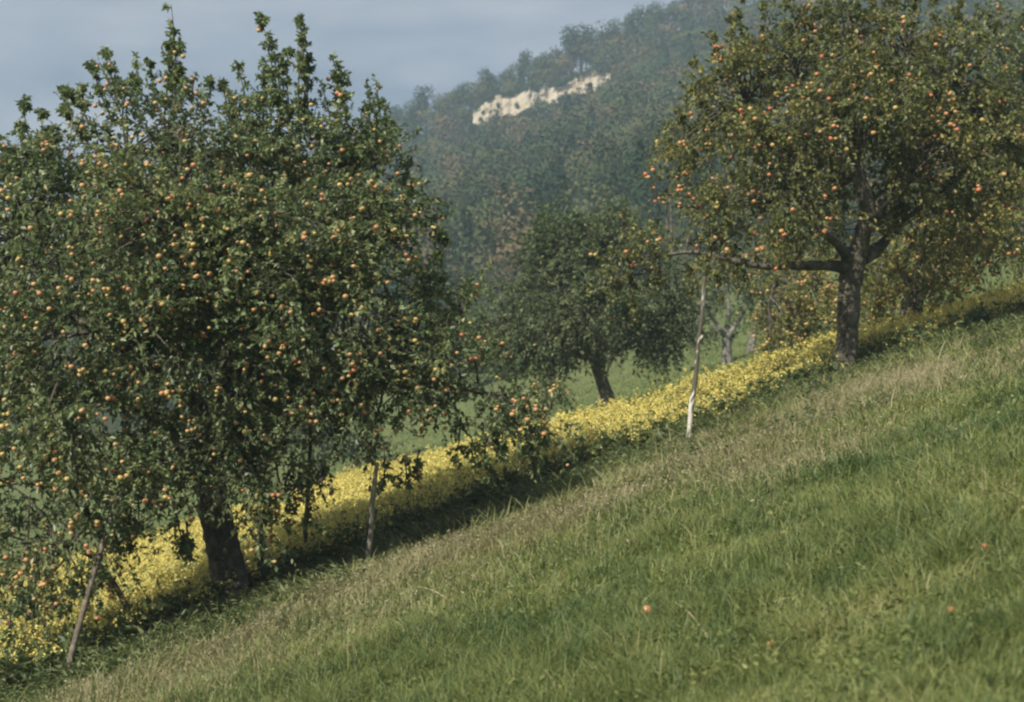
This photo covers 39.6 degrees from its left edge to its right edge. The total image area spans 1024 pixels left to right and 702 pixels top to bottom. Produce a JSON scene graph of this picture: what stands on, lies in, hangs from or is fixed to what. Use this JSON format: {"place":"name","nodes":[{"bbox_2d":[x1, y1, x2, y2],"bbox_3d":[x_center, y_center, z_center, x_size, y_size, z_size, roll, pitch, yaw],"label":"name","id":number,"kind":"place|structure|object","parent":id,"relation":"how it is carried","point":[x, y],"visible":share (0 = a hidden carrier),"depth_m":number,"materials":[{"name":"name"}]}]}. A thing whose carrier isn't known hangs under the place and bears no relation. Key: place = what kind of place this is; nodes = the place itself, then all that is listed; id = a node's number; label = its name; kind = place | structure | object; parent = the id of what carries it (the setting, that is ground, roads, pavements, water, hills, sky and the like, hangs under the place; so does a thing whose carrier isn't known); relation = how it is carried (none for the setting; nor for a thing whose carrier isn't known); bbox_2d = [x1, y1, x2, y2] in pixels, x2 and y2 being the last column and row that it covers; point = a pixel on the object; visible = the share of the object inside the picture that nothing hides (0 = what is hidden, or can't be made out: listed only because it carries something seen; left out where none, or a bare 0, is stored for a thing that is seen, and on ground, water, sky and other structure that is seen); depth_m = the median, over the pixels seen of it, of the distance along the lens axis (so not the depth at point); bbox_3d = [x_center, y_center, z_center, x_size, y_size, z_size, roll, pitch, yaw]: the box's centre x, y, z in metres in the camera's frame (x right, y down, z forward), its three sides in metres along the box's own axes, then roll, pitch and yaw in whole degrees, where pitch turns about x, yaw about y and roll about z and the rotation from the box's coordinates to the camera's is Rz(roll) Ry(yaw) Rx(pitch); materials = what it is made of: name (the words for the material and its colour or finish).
{"place":"outdoors","nodes":[
{"label":"outdoors","id":0,"kind":"place"},
{"bbox_2d":[0,0,902,255],"label":"sky","id":1,"kind":"structure","parent":0,"point":[45,44],"materials":[{"name":"blue"}]},
{"bbox_2d":[0,247,1023,701],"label":"meadow","id":2,"kind":"structure","parent":0,"point":[1004,687],"depth_m":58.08,"materials":[{"name":"green plant"}]},
{"bbox_2d":[24,494,30,562],"bbox_3d":[-11.375,4.673,33.343,0.102,2.688,1.057,1,-3,-24],"label":"support pole","id":3,"kind":"object","parent":2,"relation":"on","point":[28,518],"visible":0.32,"depth_m":33.09,"materials":[{"name":"wood"}]},
{"bbox_2d":[84,552,134,615],"bbox_3d":[-4.617,2.924,16.507,0.101,1.267,0.866,-2,-4,35],"label":"support pole","id":4,"kind":"object","parent":2,"relation":"on","point":[117,589],"visible":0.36,"depth_m":16.54,"materials":[{"name":"wood"}]},
{"bbox_2d":[64,378,169,677],"bbox_3d":[-4.247,1.924,15.300,0.109,3.396,2.271,-1,-3,15],"label":"support pole","id":5,"kind":"object","parent":2,"relation":"on","point":[85,602],"visible":0.42,"depth_m":14.77,"materials":[{"name":"wood"}]},
{"bbox_2d":[256,519,263,572],"bbox_3d":[-3.090,2.587,17.458,0.104,1.335,1.327,0,-3,-10],"label":"support pole","id":6,"kind":"object","parent":2,"relation":"on","point":[261,558],"visible":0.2,"depth_m":17.43,"materials":[{"name":"wood"}]},
{"bbox_2d":[0,3,591,664],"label":"apple tree","id":7,"kind":"object","parent":2,"relation":"on","point":[208,221],"visible":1,"depth_m":15.85,"materials":[{"name":"green plant"}]},
{"bbox_2d":[303,360,313,543],"bbox_3d":[-2.618,1.607,18.354,0.103,2.984,1.436,1,-3,-13],"label":"support pole","id":8,"kind":"object","parent":2,"relation":"on","point":[307,501],"visible":0.19,"depth_m":18.50,"materials":[{"name":"wood"}]},
{"bbox_2d":[268,344,405,481],"bbox_3d":[-6.991,2.546,55.006,6.012,6.295,4.456,0,-3,0],"label":"apple tree","id":9,"kind":"object","parent":2,"relation":"on","point":[322,447],"visible":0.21,"depth_m":54.53,"materials":[{"name":"green plant"}]},
{"bbox_2d":[365,462,379,559],"bbox_3d":[-1.625,2.014,16.554,0.086,1.450,0.639,1,-3,-17],"label":"support pole","id":10,"kind":"object","parent":2,"relation":"on","point":[373,495],"visible":0.9,"depth_m":16.55,"materials":[{"name":"wood"}]},
{"bbox_2d":[411,297,511,392],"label":"apple tree","id":11,"kind":"object","parent":2,"relation":"on","point":[472,314],"visible":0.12,"depth_m":95.79,"materials":[{"name":"green plant"}]},
{"bbox_2d":[0,275,1023,699],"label":"flower field","id":12,"kind":"structure","parent":2,"relation":"on","point":[166,577],"depth_m":20.89,"materials":[{"name":"yellow plant"}]},
{"bbox_2d":[0,303,1023,701],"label":"weeds","id":13,"kind":"object","parent":2,"relation":"on","point":[138,641],"visible":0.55,"depth_m":17.03,"materials":[{"name":"green plant"}]},
{"bbox_2d":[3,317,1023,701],"bbox_3d":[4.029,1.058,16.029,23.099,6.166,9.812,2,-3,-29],"label":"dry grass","id":14,"kind":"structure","parent":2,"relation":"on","point":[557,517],"depth_m":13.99,"materials":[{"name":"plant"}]},
{"bbox_2d":[457,184,714,418],"bbox_3d":[1.883,-1.238,37.367,7.256,6.583,5.865,0,-3,0],"label":"apple tree","id":15,"kind":"object","parent":2,"relation":"on","point":[525,341],"visible":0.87,"depth_m":37.24,"materials":[{"name":"green plant"}]},
{"bbox_2d":[641,605,651,614],"bbox_3d":[0.779,1.500,8.205,0.068,0.069,0.065,0,-3,9],"label":"fallen apple","id":16,"kind":"object","parent":2,"relation":"on","point":[646,607],"visible":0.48,"depth_m":8.18,"materials":[{"name":"orange plant"}]},
{"bbox_2d":[686,276,705,437],"bbox_3d":[2.476,0.241,19.214,0.379,2.489,0.092,-2,-4,39],"label":"support pole","id":17,"kind":"object","parent":2,"relation":"on","point":[693,393],"visible":0.91,"depth_m":19.19,"materials":[{"name":"wood"}]},
{"bbox_2d":[671,243,782,367],"bbox_3d":[7.268,-1.615,48.619,4.169,4.496,4.368,0,-3,0],"label":"apple tree","id":18,"kind":"object","parent":2,"relation":"on","point":[727,334],"visible":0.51,"depth_m":48.47,"materials":[{"name":"green plant"}]},
{"bbox_2d":[722,229,828,353],"bbox_3d":[9.660,-2.240,53.485,4.627,4.926,4.386,-1,-3,18],"label":"apple tree","id":19,"kind":"object","parent":2,"relation":"on","point":[751,341],"visible":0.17,"depth_m":53.05,"materials":[{"name":"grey plant"}]},
{"bbox_2d":[586,0,1023,373],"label":"apple tree","id":20,"kind":"object","parent":2,"relation":"on","point":[799,149],"visible":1,"depth_m":21.72,"materials":[{"name":"green plant"}]},
{"bbox_2d":[733,236,903,360],"bbox_3d":[7.594,-1.024,34.835,4.420,3.771,3.557,0,-3,0],"label":"apple tree","id":21,"kind":"object","parent":2,"relation":"on","point":[795,314],"visible":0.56,"depth_m":34.33,"materials":[{"name":"green plant"}]},
{"bbox_2d":[827,141,1023,327],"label":"apple tree","id":22,"kind":"object","parent":2,"relation":"on","point":[933,281],"visible":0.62,"depth_m":27.15,"materials":[{"name":"green plant"}]},
{"bbox_2d":[954,0,1023,295],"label":"apple tree","id":23,"kind":"object","parent":2,"relation":"on","point":[1013,41],"visible":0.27,"depth_m":35.12,"materials":[{"name":"green plant"}]},
{"bbox_2d":[0,0,1023,446],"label":"hillside","id":24,"kind":"structure","parent":0,"point":[116,424],"depth_m":143.29,"materials":[{"name":"green plant"}]},
{"bbox_2d":[387,105,407,137],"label":"ridge tree","id":25,"kind":"object","parent":24,"relation":"on","point":[396,114],"visible":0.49,"depth_m":378.29,"materials":[{"name":"green plant"}]},
{"bbox_2d":[397,98,424,134],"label":"ridge tree","id":26,"kind":"object","parent":24,"relation":"on","point":[411,115],"visible":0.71,"depth_m":373.94,"materials":[{"name":"green plant"}]},
{"bbox_2d":[411,84,434,136],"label":"ridge tree","id":27,"kind":"object","parent":24,"relation":"on","point":[421,95],"visible":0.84,"depth_m":376.12,"materials":[{"name":"green plant"}]},
{"bbox_2d":[425,93,454,120],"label":"ridge tree","id":28,"kind":"object","parent":24,"relation":"on","point":[441,107],"visible":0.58,"depth_m":371.93,"materials":[{"name":"green plant"}]},
{"bbox_2d":[449,83,470,122],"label":"ridge tree","id":29,"kind":"object","parent":24,"relation":"on","point":[454,97],"visible":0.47,"depth_m":379.58,"materials":[{"name":"green plant"}]},
{"bbox_2d":[455,81,481,115],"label":"ridge tree","id":30,"kind":"object","parent":24,"relation":"on","point":[466,98],"visible":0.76,"depth_m":375.06,"materials":[{"name":"green plant"}]},
{"bbox_2d":[476,66,494,102],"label":"ridge tree","id":31,"kind":"object","parent":24,"relation":"on","point":[485,72],"visible":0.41,"depth_m":374.37,"materials":[{"name":"green plant"}]},
{"bbox_2d":[479,74,506,101],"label":"ridge tree","id":32,"kind":"object","parent":24,"relation":"on","point":[495,82],"visible":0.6,"depth_m":371.96,"materials":[{"name":"green plant"}]},
{"bbox_2d":[496,61,520,89],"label":"ridge tree","id":33,"kind":"object","parent":24,"relation":"on","point":[515,69],"visible":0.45,"depth_m":381.35,"materials":[{"name":"green plant"}]},
{"bbox_2d":[0,0,1023,422],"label":"forest","id":34,"kind":"object","parent":24,"relation":"on","point":[492,162],"visible":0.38,"depth_m":230.65,"materials":[{"name":"green plant"}]},
{"bbox_2d":[517,48,533,81],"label":"ridge tree","id":35,"kind":"object","parent":24,"relation":"on","point":[524,60],"visible":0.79,"depth_m":379.55,"materials":[{"name":"green plant"}]},
{"bbox_2d":[524,56,557,85],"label":"ridge tree","id":36,"kind":"object","parent":24,"relation":"on","point":[535,68],"visible":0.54,"depth_m":372.26,"materials":[{"name":"green plant"}]},
{"bbox_2d":[532,48,569,87],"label":"ridge tree","id":37,"kind":"object","parent":24,"relation":"on","point":[543,56],"visible":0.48,"depth_m":373.37,"materials":[{"name":"green plant"}]},
{"bbox_2d":[545,24,585,78],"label":"ridge tree","id":38,"kind":"object","parent":24,"relation":"on","point":[571,45],"visible":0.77,"depth_m":373.01,"materials":[{"name":"green plant"}]},
{"bbox_2d":[572,22,598,71],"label":"ridge tree","id":39,"kind":"object","parent":24,"relation":"on","point":[583,34],"visible":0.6,"depth_m":378.21,"materials":[{"name":"green plant"}]},
{"bbox_2d":[582,28,613,66],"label":"ridge tree","id":40,"kind":"object","parent":24,"relation":"on","point":[601,37],"visible":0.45,"depth_m":373.58,"materials":[{"name":"green plant"}]},
{"bbox_2d":[599,17,625,53],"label":"ridge tree","id":41,"kind":"object","parent":24,"relation":"on","point":[614,31],"visible":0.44,"depth_m":381.23,"materials":[{"name":"green plant"}]},
{"bbox_2d":[621,10,639,58],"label":"ridge tree","id":42,"kind":"object","parent":24,"relation":"on","point":[629,24],"visible":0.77,"depth_m":370.52,"materials":[{"name":"green plant"}]},
{"bbox_2d":[630,3,659,37],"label":"ridge tree","id":43,"kind":"object","parent":24,"relation":"on","point":[641,13],"visible":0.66,"depth_m":382.98,"materials":[{"name":"green plant"}]},
{"bbox_2d":[647,0,675,39],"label":"ridge tree","id":44,"kind":"object","parent":24,"relation":"on","point":[660,16],"visible":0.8,"depth_m":379.85,"materials":[{"name":"green plant"}]},
{"bbox_2d":[666,0,687,33],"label":"ridge tree","id":45,"kind":"object","parent":24,"relation":"on","point":[673,5],"visible":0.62,"depth_m":381.17,"materials":[{"name":"green plant"}]},
{"bbox_2d":[678,0,695,26],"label":"ridge tree","id":46,"kind":"object","parent":24,"relation":"on","point":[684,1],"visible":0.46,"depth_m":384.39,"materials":[{"name":"green plant"}]},
{"bbox_2d":[691,0,713,23],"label":"ridge tree","id":47,"kind":"object","parent":24,"relation":"on","point":[703,5],"visible":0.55,"depth_m":378.29,"materials":[{"name":"green plant"}]},
{"bbox_2d":[473,68,609,125],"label":"cliff","id":48,"kind":"structure","parent":0,"point":[524,100],"depth_m":351.09,"materials":[{"name":"stone"}]}
]}

